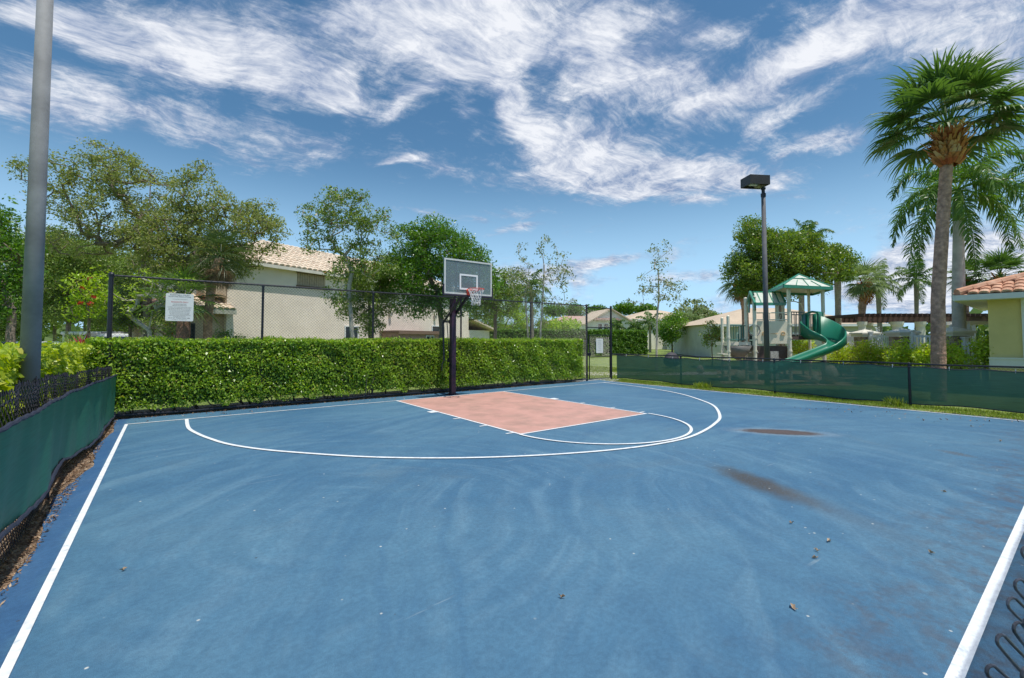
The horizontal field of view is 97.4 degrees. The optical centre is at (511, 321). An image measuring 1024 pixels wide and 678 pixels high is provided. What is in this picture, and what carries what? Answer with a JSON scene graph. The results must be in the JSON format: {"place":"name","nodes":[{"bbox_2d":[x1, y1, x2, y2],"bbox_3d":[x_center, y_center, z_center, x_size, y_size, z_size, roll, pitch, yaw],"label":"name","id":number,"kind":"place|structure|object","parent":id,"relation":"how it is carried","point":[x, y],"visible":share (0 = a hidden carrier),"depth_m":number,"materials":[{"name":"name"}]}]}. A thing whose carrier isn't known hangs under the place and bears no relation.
{"place":"outdoors","nodes":[
{"label":"outdoors","id":0,"kind":"place"},
{"bbox_2d":[0,420,116,606],"bbox_3d":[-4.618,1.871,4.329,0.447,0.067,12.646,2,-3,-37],"label":"leaf litter","id":1,"kind":"object","parent":0,"point":[55,490],"visible":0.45,"depth_m":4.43,"materials":[{"name":"brown plant"}]},
{"bbox_2d":[18,0,53,414],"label":"court light","id":2,"kind":"object","parent":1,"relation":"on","point":[32,303],"visible":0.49,"depth_m":5.07,"materials":[{"name":"grey galvanized metal"}]},
{"bbox_2d":[0,340,94,427],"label":"hedge","id":3,"kind":"object","parent":1,"relation":"on","point":[66,357],"visible":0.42,"depth_m":6.22,"materials":[{"name":"green plant"}]},
{"bbox_2d":[0,366,116,565],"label":"fence","id":4,"kind":"object","parent":1,"relation":"on","point":[41,446],"visible":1,"depth_m":4.20,"materials":[{"name":"green fabric"}]},
{"bbox_2d":[469,319,493,338],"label":"house","id":5,"kind":"structure","parent":0,"point":[473,325],"depth_m":36.83,"materials":[{"name":"beige paint"}]},
{"bbox_2d":[0,0,1023,336],"label":"sky","id":6,"kind":"structure","parent":0,"point":[607,130],"materials":[{"name":"blue"}]},
{"bbox_2d":[515,269,551,337],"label":"tree","id":7,"kind":"object","parent":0,"point":[535,274],"visible":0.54,"depth_m":23.91,"materials":[{"name":"green plant"}]},
{"bbox_2d":[538,316,583,333],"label":"house","id":8,"kind":"structure","parent":0,"point":[574,317],"depth_m":92.16,"materials":[{"name":"white paint"}]},
{"bbox_2d":[114,340,1023,419],"bbox_3d":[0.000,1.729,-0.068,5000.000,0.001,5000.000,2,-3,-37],"label":"ground","id":9,"kind":"structure","parent":0,"point":[652,352],"depth_m":15.42,"materials":[{"name":"green plant"}]},
{"bbox_2d":[0,194,51,343],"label":"oak tree","id":10,"kind":"object","parent":9,"relation":"on","point":[10,287],"visible":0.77,"depth_m":13.04,"materials":[{"name":"green plant"}]},
{"bbox_2d":[0,231,74,341],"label":"tree","id":11,"kind":"object","parent":9,"relation":"on","point":[3,330],"visible":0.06,"depth_m":29.58,"materials":[{"name":"green plant"}]},
{"bbox_2d":[42,286,82,340],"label":"tree","id":12,"kind":"object","parent":9,"relation":"on","point":[54,329],"visible":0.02,"depth_m":35.94,"materials":[{"name":"green plant"}]},
{"bbox_2d":[52,326,100,342],"bbox_3d":[-14.947,0.841,15.465,2.385,1.328,2.360,2,-3,-37],"label":"ponytail plant","id":13,"kind":"object","parent":9,"relation":"on","point":[72,338],"visible":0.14,"depth_m":15.39,"materials":[{"name":"green plant"}]},
{"bbox_2d":[58,265,120,337],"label":"flowering tree","id":14,"kind":"object","parent":9,"relation":"on","point":[87,298],"visible":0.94,"depth_m":15.45,"materials":[{"name":"green plant"}]},
{"bbox_2d":[1,137,192,337],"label":"oak tree","id":15,"kind":"object","parent":9,"relation":"on","point":[113,177],"visible":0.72,"depth_m":17.64,"materials":[{"name":"green plant"}]},
{"bbox_2d":[79,319,128,333],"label":"tree","id":16,"kind":"object","parent":9,"relation":"on","point":[115,329],"visible":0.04,"depth_m":36.82,"materials":[{"name":"green plant"}]},
{"bbox_2d":[98,284,153,338],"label":"tree","id":17,"kind":"object","parent":9,"relation":"on","point":[116,314],"visible":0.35,"depth_m":18.21,"materials":[{"name":"green plant"}]},
{"bbox_2d":[105,268,196,337],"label":"frangipani tree","id":18,"kind":"object","parent":9,"relation":"on","point":[141,295],"visible":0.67,"depth_m":14.68,"materials":[{"name":"green plant"}]},
{"bbox_2d":[136,309,175,338],"bbox_3d":[-12.439,0.920,15.890,2.004,2.812,1.306,0,-2,-1],"label":"bush","id":19,"kind":"object","parent":9,"relation":"on","point":[165,326],"visible":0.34,"depth_m":15.80,"materials":[{"name":"green plant"}]},
{"bbox_2d":[137,262,230,339],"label":"palm tree","id":20,"kind":"object","parent":9,"relation":"on","point":[196,286],"visible":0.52,"depth_m":14.72,"materials":[{"name":"green plant"}]},
{"bbox_2d":[115,158,294,337],"bbox_3d":[-11.387,-1.881,16.994,6.056,8.508,3.287,0,-2,-1],"label":"oak tree","id":21,"kind":"object","parent":9,"relation":"on","point":[191,215],"visible":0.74,"depth_m":16.57,"materials":[{"name":"green plant"}]},
{"bbox_2d":[183,211,258,338],"bbox_3d":[-10.097,-0.687,15.546,2.484,5.996,2.673,2,-3,-37],"label":"sabal palm","id":22,"kind":"object","parent":9,"relation":"on","point":[217,268],"visible":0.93,"depth_m":15.47,"materials":[{"name":"green plant"}]},
{"bbox_2d":[212,328,247,338],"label":"bush","id":23,"kind":"object","parent":9,"relation":"on","point":[231,334],"visible":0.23,"depth_m":16.84,"materials":[{"name":"green plant"}]},
{"bbox_2d":[132,240,468,339],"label":"house","id":24,"kind":"structure","parent":9,"relation":"on","point":[293,266],"depth_m":22.39,"materials":[{"name":"beige paint"}]},
{"bbox_2d":[190,323,194,339],"bbox_3d":[-13.343,0.670,18.361,0.050,1.200,0.700,-1,-3,30],"label":"window","id":25,"kind":"structure","parent":24,"relation":"in","point":[192,330],"depth_m":18.61,"materials":[{"name":"black glass"}]},
{"bbox_2d":[344,326,358,338],"bbox_3d":[-9.059,1.345,25.369,0.050,2.200,0.977,-1,-3,30],"label":"window","id":26,"kind":"structure","parent":24,"relation":"in","point":[346,331],"depth_m":25.23,"materials":[{"name":"white paint"}]},
{"bbox_2d":[112,380,573,420],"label":"hedge bed soil","id":27,"kind":"structure","parent":9,"relation":"on","point":[178,408],"depth_m":12.58,"materials":[{"name":"brown soil"}]},
{"bbox_2d":[83,335,584,416],"bbox_3d":[-3.223,1.359,14.105,14.933,1.856,1.405,2,-3,-37],"label":"hedge","id":28,"kind":"object","parent":27,"relation":"on","point":[491,370],"visible":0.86,"depth_m":11.77,"materials":[{"name":"green plant"}]},
{"bbox_2d":[294,185,401,337],"bbox_3d":[-5.988,-1.354,16.447,3.785,7.404,2.259,1,-2,-18],"label":"tree","id":29,"kind":"object","parent":9,"relation":"on","point":[359,226],"visible":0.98,"depth_m":16.40,"materials":[{"name":"green plant"}]},
{"bbox_2d":[334,248,405,338],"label":"tree","id":30,"kind":"object","parent":9,"relation":"on","point":[382,284],"visible":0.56,"depth_m":18.27,"materials":[{"name":"green plant"}]},
{"bbox_2d":[380,330,438,338],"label":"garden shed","id":31,"kind":"structure","parent":9,"relation":"on","point":[395,333],"depth_m":27.42,"materials":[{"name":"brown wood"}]},
{"bbox_2d":[383,211,507,337],"bbox_3d":[-2.656,-1.036,17.899,5.009,6.891,2.781,0,-2,0],"label":"tree","id":32,"kind":"object","parent":9,"relation":"on","point":[423,239],"visible":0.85,"depth_m":17.56,"materials":[{"name":"green plant"}]},
{"bbox_2d":[469,303,505,328],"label":"background tree","id":33,"kind":"object","parent":9,"relation":"on","point":[488,321],"visible":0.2,"depth_m":51.48,"materials":[{"name":"green plant"}]},
{"bbox_2d":[464,266,524,338],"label":"tree","id":34,"kind":"object","parent":9,"relation":"on","point":[500,296],"visible":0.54,"depth_m":22.78,"materials":[{"name":"green plant"}]},
{"bbox_2d":[0,308,988,343],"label":"woods","id":35,"kind":"object","parent":9,"relation":"on","point":[981,329],"visible":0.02,"depth_m":109.04,"materials":[{"name":"green plant"}]},
{"bbox_2d":[486,298,529,328],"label":"background tree","id":36,"kind":"object","parent":9,"relation":"on","point":[523,321],"visible":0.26,"depth_m":55.69,"materials":[{"name":"green plant"}]},
{"bbox_2d":[0,380,1023,677],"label":"court surface","id":37,"kind":"object","parent":9,"relation":"on","point":[434,544],"visible":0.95,"depth_m":3.71,"materials":[{"name":"blue paint"}]},
{"bbox_2d":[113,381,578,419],"bbox_3d":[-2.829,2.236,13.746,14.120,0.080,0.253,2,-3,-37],"label":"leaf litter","id":38,"kind":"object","parent":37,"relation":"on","point":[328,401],"visible":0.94,"depth_m":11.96,"materials":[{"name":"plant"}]},
{"bbox_2d":[106,272,587,416],"bbox_3d":[-2.730,0.709,13.878,14.615,3.170,0.105,2,-3,-37],"label":"tall fence","id":39,"kind":"object","parent":37,"relation":"on","point":[111,287],"visible":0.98,"depth_m":11.74,"materials":[{"name":"black metal"}]},
{"bbox_2d":[165,293,193,320],"bbox_3d":[-7.512,-0.317,10.168,0.510,0.620,0.022,2,-3,-37],"label":"rules sign","id":40,"kind":"object","parent":39,"relation":"attached to","point":[179,307],"visible":1,"depth_m":10.15,"materials":[{"name":"grey"}]},
{"bbox_2d":[587,306,611,378],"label":"court gate","id":41,"kind":"structure","parent":39,"relation":"attached to","point":[610,350],"depth_m":18.94,"materials":[{"name":"black metal"}]},
{"bbox_2d":[596,339,602,352],"bbox_3d":[3.626,1.010,18.620,0.420,0.600,0.018,2,-3,-37],"label":"gate sign","id":42,"kind":"object","parent":41,"relation":"attached to","point":[599,345],"visible":1,"depth_m":18.61,"materials":[{"name":"grey"}]},
{"bbox_2d":[441,258,492,394],"bbox_3d":[-1.322,0.245,13.323,1.503,3.955,2.061,0,-2,-9],"label":"basketball hoop","id":43,"kind":"object","parent":37,"relation":"on","point":[453,312],"visible":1,"depth_m":13.40,"materials":[{"name":"paint"}]},
{"bbox_2d":[0,382,1023,677],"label":"court lines","id":44,"kind":"object","parent":37,"relation":"on","point":[968,644],"visible":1,"depth_m":3.30,"materials":[{"name":"paint"}]},
{"bbox_2d":[400,391,643,433],"bbox_3d":[-0.065,2.140,11.295,3.640,0.001,5.450,2,-3,-37],"label":"painted key","id":45,"kind":"object","parent":37,"relation":"on","point":[517,413],"visible":1,"depth_m":10.68,"materials":[{"name":"red paint"}]},
{"bbox_2d":[984,546,1023,677],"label":"fence","id":46,"kind":"object","parent":37,"relation":"on","point":[998,636],"visible":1,"depth_m":0.48,"materials":[{"name":"metal"}]},
{"bbox_2d":[502,281,541,316],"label":"background tree","id":47,"kind":"object","parent":9,"relation":"on","point":[523,303],"visible":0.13,"depth_m":62.12,"materials":[{"name":"green plant"}]},
{"bbox_2d":[505,242,539,337],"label":"slender tree","id":48,"kind":"object","parent":9,"relation":"on","point":[525,282],"visible":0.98,"depth_m":21.46,"materials":[{"name":"green plant"}]},
{"bbox_2d":[506,305,550,328],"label":"background tree","id":49,"kind":"object","parent":9,"relation":"on","point":[545,325],"visible":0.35,"depth_m":57.58,"materials":[{"name":"green plant"}]},
{"bbox_2d":[540,301,567,317],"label":"background tree","id":50,"kind":"object","parent":9,"relation":"on","point":[552,308],"visible":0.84,"depth_m":108.94,"materials":[{"name":"green plant"}]},
{"bbox_2d":[534,234,577,338],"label":"slender tree","id":51,"kind":"object","parent":9,"relation":"on","point":[564,270],"visible":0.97,"depth_m":20.96,"materials":[{"name":"green plant"}]},
{"bbox_2d":[536,315,581,328],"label":"background tree","id":52,"kind":"object","parent":9,"relation":"on","point":[552,323],"visible":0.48,"depth_m":59.20,"materials":[{"name":"green plant"}]},
{"bbox_2d":[489,328,649,354],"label":"hedge","id":53,"kind":"object","parent":9,"relation":"on","point":[630,341],"visible":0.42,"depth_m":47.07,"materials":[{"name":"green plant"}]},
{"bbox_2d":[565,302,584,315],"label":"background tree","id":54,"kind":"object","parent":9,"relation":"on","point":[570,313],"visible":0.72,"depth_m":110.77,"materials":[{"name":"green plant"}]},
{"bbox_2d":[535,365,616,380],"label":"grass","id":55,"kind":"structure","parent":9,"relation":"on","point":[614,369],"depth_m":22.75,"materials":[{"name":"green plant"}]},
{"bbox_2d":[583,304,606,315],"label":"background tree","id":56,"kind":"object","parent":9,"relation":"on","point":[591,309],"visible":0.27,"depth_m":110.75,"materials":[{"name":"green plant"}]},
{"bbox_2d":[612,300,638,315],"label":"background tree","id":57,"kind":"object","parent":9,"relation":"on","point":[624,308],"visible":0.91,"depth_m":113.94,"materials":[{"name":"green plant"}]},
{"bbox_2d":[636,303,656,312],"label":"background tree","id":58,"kind":"object","parent":9,"relation":"on","point":[649,307],"visible":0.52,"depth_m":113.68,"materials":[{"name":"green plant"}]},
{"bbox_2d":[635,311,662,351],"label":"palm","id":59,"kind":"object","parent":9,"relation":"on","point":[651,319],"visible":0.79,"depth_m":57.90,"materials":[{"name":"green plant"}]},
{"bbox_2d":[626,239,690,356],"bbox_3d":[7.745,-0.862,23.920,3.313,6.997,1.605,0,-2,2],"label":"slender tree","id":60,"kind":"object","parent":9,"relation":"on","point":[665,282],"visible":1,"depth_m":23.95,"materials":[{"name":"green plant"}]},
{"bbox_2d":[654,309,688,351],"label":"tree","id":61,"kind":"object","parent":9,"relation":"on","point":[666,332],"visible":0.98,"depth_m":47.49,"materials":[{"name":"green plant"}]},
{"bbox_2d":[671,298,713,320],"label":"background tree","id":62,"kind":"object","parent":9,"relation":"on","point":[706,313],"visible":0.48,"depth_m":59.29,"materials":[{"name":"green plant"}]},
{"bbox_2d":[678,305,708,322],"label":"palm","id":63,"kind":"object","parent":9,"relation":"on","point":[692,316],"visible":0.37,"depth_m":55.98,"materials":[{"name":"green plant"}]},
{"bbox_2d":[698,320,725,358],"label":"tree","id":64,"kind":"object","parent":9,"relation":"on","point":[714,330],"visible":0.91,"depth_m":26.95,"materials":[{"name":"green plant"}]},
{"bbox_2d":[716,255,753,359],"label":"sabal palm","id":65,"kind":"object","parent":9,"relation":"on","point":[738,299],"visible":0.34,"depth_m":26.88,"materials":[{"name":"green plant"}]},
{"bbox_2d":[740,174,769,360],"bbox_3d":[9.088,-1.514,16.647,0.805,7.730,0.580,0,-2,-7],"label":"court light","id":66,"kind":"object","parent":9,"relation":"on","point":[755,181],"visible":0.94,"depth_m":16.63,"materials":[{"name":"grey metal"},{"name":"glass lens"}]},
{"bbox_2d":[674,308,889,357],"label":"clubhouse","id":67,"kind":"structure","parent":9,"relation":"on","point":[690,343],"depth_m":43.08,"materials":[{"name":"white paint"}]},
{"bbox_2d":[719,213,863,345],"bbox_3d":[16.166,-1.766,25.919,7.872,9.003,4.318,0,-2,-7],"label":"tree","id":68,"kind":"object","parent":9,"relation":"on","point":[793,251],"visible":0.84,"depth_m":25.23,"materials":[{"name":"green plant"}]},
{"bbox_2d":[794,219,834,343],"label":"coconut palm","id":69,"kind":"object","parent":9,"relation":"on","point":[812,226],"visible":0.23,"depth_m":30.80,"materials":[{"name":"green plant"}]},
{"bbox_2d":[612,354,1023,412],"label":"fence","id":70,"kind":"object","parent":9,"relation":"on","point":[992,389],"visible":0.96,"depth_m":12.65,"materials":[{"name":"green mesh windscreen fabric"},{"name":"black vinyl-coated metal"}]},
{"bbox_2d":[829,244,859,325],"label":"sabal palm","id":71,"kind":"object","parent":9,"relation":"on","point":[837,289],"visible":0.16,"depth_m":27.86,"materials":[{"name":"green plant"}]},
{"bbox_2d":[847,338,890,365],"bbox_3d":[14.992,1.568,18.787,1.611,1.750,1.506,2,-3,-37],"label":"shrub","id":72,"kind":"object","parent":9,"relation":"on","point":[871,352],"visible":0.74,"depth_m":18.67,"materials":[{"name":"green plant"}]},
{"bbox_2d":[842,258,896,313],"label":"sabal palm","id":73,"kind":"object","parent":9,"relation":"on","point":[862,291],"visible":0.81,"depth_m":29.73,"materials":[{"name":"green plant"}]},
{"bbox_2d":[847,258,907,351],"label":"coconut palm","id":74,"kind":"object","parent":9,"relation":"on","point":[879,304],"visible":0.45,"depth_m":31.84,"materials":[{"name":"green plant"}]},
{"bbox_2d":[867,331,895,365],"bbox_3d":[15.653,1.429,19.017,0.180,2.035,1.728,0,-2,10],"label":"pool fence","id":75,"kind":"object","parent":9,"relation":"on","point":[880,338],"visible":0.33,"depth_m":19.06,"materials":[{"name":"white paint"}]},
{"bbox_2d":[883,328,921,365],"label":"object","id":76,"kind":"structure","parent":9,"relation":"on","point":[901,332],"depth_m":17.63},
{"bbox_2d":[881,336,928,365],"bbox_3d":[14.655,1.445,16.593,1.723,1.816,1.657,2,-3,-37],"label":"shrub","id":77,"kind":"object","parent":9,"relation":"on","point":[901,353],"visible":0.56,"depth_m":16.52,"materials":[{"name":"green plant"}]},
{"bbox_2d":[825,313,987,346],"bbox_3d":[24.916,1.185,27.069,10.059,3.154,3.250,0,-2,0],"label":"pergola","id":78,"kind":"object","parent":9,"relation":"on","point":[867,321],"visible":0.46,"depth_m":25.99,"materials":[{"name":"brown wood"}]},
{"bbox_2d":[888,255,932,329],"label":"coconut palm","id":79,"kind":"object","parent":9,"relation":"on","point":[917,278],"visible":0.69,"depth_m":30.90,"materials":[{"name":"green plant"}]},
{"bbox_2d":[908,330,930,350],"bbox_3d":[15.573,1.347,16.918,0.180,2.035,1.114,0,-2,-9],"label":"pool fence","id":80,"kind":"object","parent":9,"relation":"on","point":[913,337],"visible":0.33,"depth_m":17.25,"materials":[{"name":"white paint"}]},
{"bbox_2d":[909,342,930,366],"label":"shrub","id":81,"kind":"object","parent":9,"relation":"on","point":[921,355],"visible":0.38,"depth_m":15.45,"materials":[{"name":"green plant"}]},
{"bbox_2d":[859,41,1023,368],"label":"sabal palm","id":82,"kind":"object","parent":9,"relation":"on","point":[952,144],"visible":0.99,"depth_m":12.46,"materials":[{"name":"green plant"}]},
{"bbox_2d":[924,336,976,368],"bbox_3d":[14.530,1.389,14.970,1.331,1.802,1.319,-1,-2,13],"label":"shrub","id":83,"kind":"object","parent":9,"relation":"on","point":[956,355],"visible":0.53,"depth_m":14.71,"materials":[{"name":"green plant"}]},
{"bbox_2d":[886,144,1023,347],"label":"royal palm","id":84,"kind":"object","parent":9,"relation":"on","point":[961,212],"visible":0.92,"depth_m":16.35,"materials":[{"name":"green plant"}]},
{"bbox_2d":[946,327,976,368],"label":"stone pillar","id":85,"kind":"structure","parent":9,"relation":"on","point":[953,332],"depth_m":15.71,"materials":[{"name":"grey stone"}]},
{"bbox_2d":[946,255,988,313],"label":"sabal palm","id":86,"kind":"object","parent":9,"relation":"on","point":[970,279],"visible":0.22,"depth_m":27.73,"materials":[{"name":"green plant"}]},
{"bbox_2d":[960,337,988,368],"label":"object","id":87,"kind":"structure","parent":9,"relation":"on","point":[965,340],"depth_m":15.52,"materials":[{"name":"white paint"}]},
{"bbox_2d":[966,333,993,368],"bbox_3d":[15.302,1.323,14.565,0.938,1.905,0.893,0,-2,-2],"label":"shrub","id":88,"kind":"object","parent":9,"relation":"on","point":[982,352],"visible":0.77,"depth_m":14.57,"materials":[{"name":"green plant"}]},
{"bbox_2d":[952,272,1023,371],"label":"pool house","id":89,"kind":"structure","parent":9,"relation":"on","point":[1001,300],"depth_m":14.04,"materials":[{"name":"yellow paint"}]},
{"bbox_2d":[965,241,1023,285],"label":"sabal palm","id":90,"kind":"object","parent":9,"relation":"on","point":[1005,259],"visible":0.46,"depth_m":25.78,"materials":[{"name":"green plant"}]},
{"bbox_2d":[996,160,1023,222],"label":"royal palm","id":91,"kind":"object","parent":9,"relation":"on","point":[1016,168],"visible":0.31,"depth_m":17.76,"materials":[{"name":"green plant"}]},
{"bbox_2d":[605,317,626,329],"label":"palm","id":92,"kind":"object","parent":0,"point":[618,324],"visible":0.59,"depth_m":61.77,"materials":[{"name":"green plant"}]},
{"bbox_2d":[574,309,672,348],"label":"house","id":93,"kind":"structure","parent":0,"point":[617,316],"depth_m":73.64,"materials":[{"name":"white paint"}]},
{"bbox_2d":[625,318,644,329],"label":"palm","id":94,"kind":"object","parent":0,"point":[633,322],"visible":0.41,"depth_m":61.94,"materials":[{"name":"green plant"}]},
{"bbox_2d":[597,377,1023,419],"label":"grass","id":95,"kind":"structure","parent":0,"point":[972,411],"depth_m":12.40,"materials":[{"name":"green plant"}]},
{"bbox_2d":[946,321,987,368],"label":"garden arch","id":96,"kind":"structure","parent":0,"point":[971,325],"depth_m":17.50,"materials":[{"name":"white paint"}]},
{"label":"playground mulch","id":97,"kind":"structure","parent":0,"visible":0},
{"bbox_2d":[716,274,846,361],"bbox_3d":[11.985,0.140,19.054,6.757,4.614,3.739,1,-2,-25],"label":"play structure","id":98,"kind":"object","parent":97,"relation":"on","point":[831,335],"visible":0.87,"depth_m":18.77,"materials":[{"name":"green plastic"}]},
{"bbox_2d":[792,340,816,354],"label":"shrub","id":99,"kind":"object","parent":97,"relation":"on","point":[798,347],"visible":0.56,"depth_m":21.41,"materials":[{"name":"green plant"}]},
{"bbox_2d":[818,343,858,363],"bbox_3d":[14.975,1.711,20.486,1.718,1.694,1.792,2,-3,-37],"label":"shrub","id":100,"kind":"object","parent":97,"relation":"on","point":[846,355],"visible":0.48,"depth_m":20.25,"materials":[{"name":"green plant"}]},
{"bbox_2d":[843,336,853,362],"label":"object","id":101,"kind":"object","parent":97,"relation":"on","point":[849,339],"visible":0.06,"depth_m":22.26,"materials":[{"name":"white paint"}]},
{"bbox_2d":[849,329,880,363],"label":"stone pillar","id":102,"kind":"structure","parent":97,"relation":"on","point":[860,335],"depth_m":20.05,"materials":[{"name":"white stone"}]},
{"label":"road","id":103,"kind":"structure","parent":0,"visible":0},
{"bbox_2d":[14,224,130,341],"bbox_3d":[-21.539,-1.127,21.860,4.813,7.373,3.660,-1,-2,16],"label":"tree","id":104,"kind":"object","parent":103,"relation":"on","point":[63,266],"visible":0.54,"depth_m":21.47,"materials":[{"name":"green plant"}]},
{"bbox_2d":[60,331,123,342],"bbox_3d":[-21.315,1.561,22.873,1.443,2.074,2.000,0,-2,0],"label":"canopy","id":105,"kind":"object","parent":103,"relation":"on","point":[84,333],"visible":0.41,"depth_m":21.95,"materials":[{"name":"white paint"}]},
{"bbox_2d":[84,332,127,338],"bbox_3d":[-19.551,1.591,23.219,4.700,2.040,2.010,0,-2,-6],"label":"parked van","id":106,"kind":"object","parent":103,"relation":"on","point":[105,335],"visible":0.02,"depth_m":22.40,"materials":[{"name":"white metal"}]},
{"bbox_2d":[61,246,163,331],"bbox_3d":[-23.662,-0.978,26.907,5.266,7.476,4.848,2,-3,-37],"label":"tree","id":107,"kind":"object","parent":103,"relation":"on","point":[99,322],"visible":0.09,"depth_m":26.16,"materials":[{"name":"green plant"}]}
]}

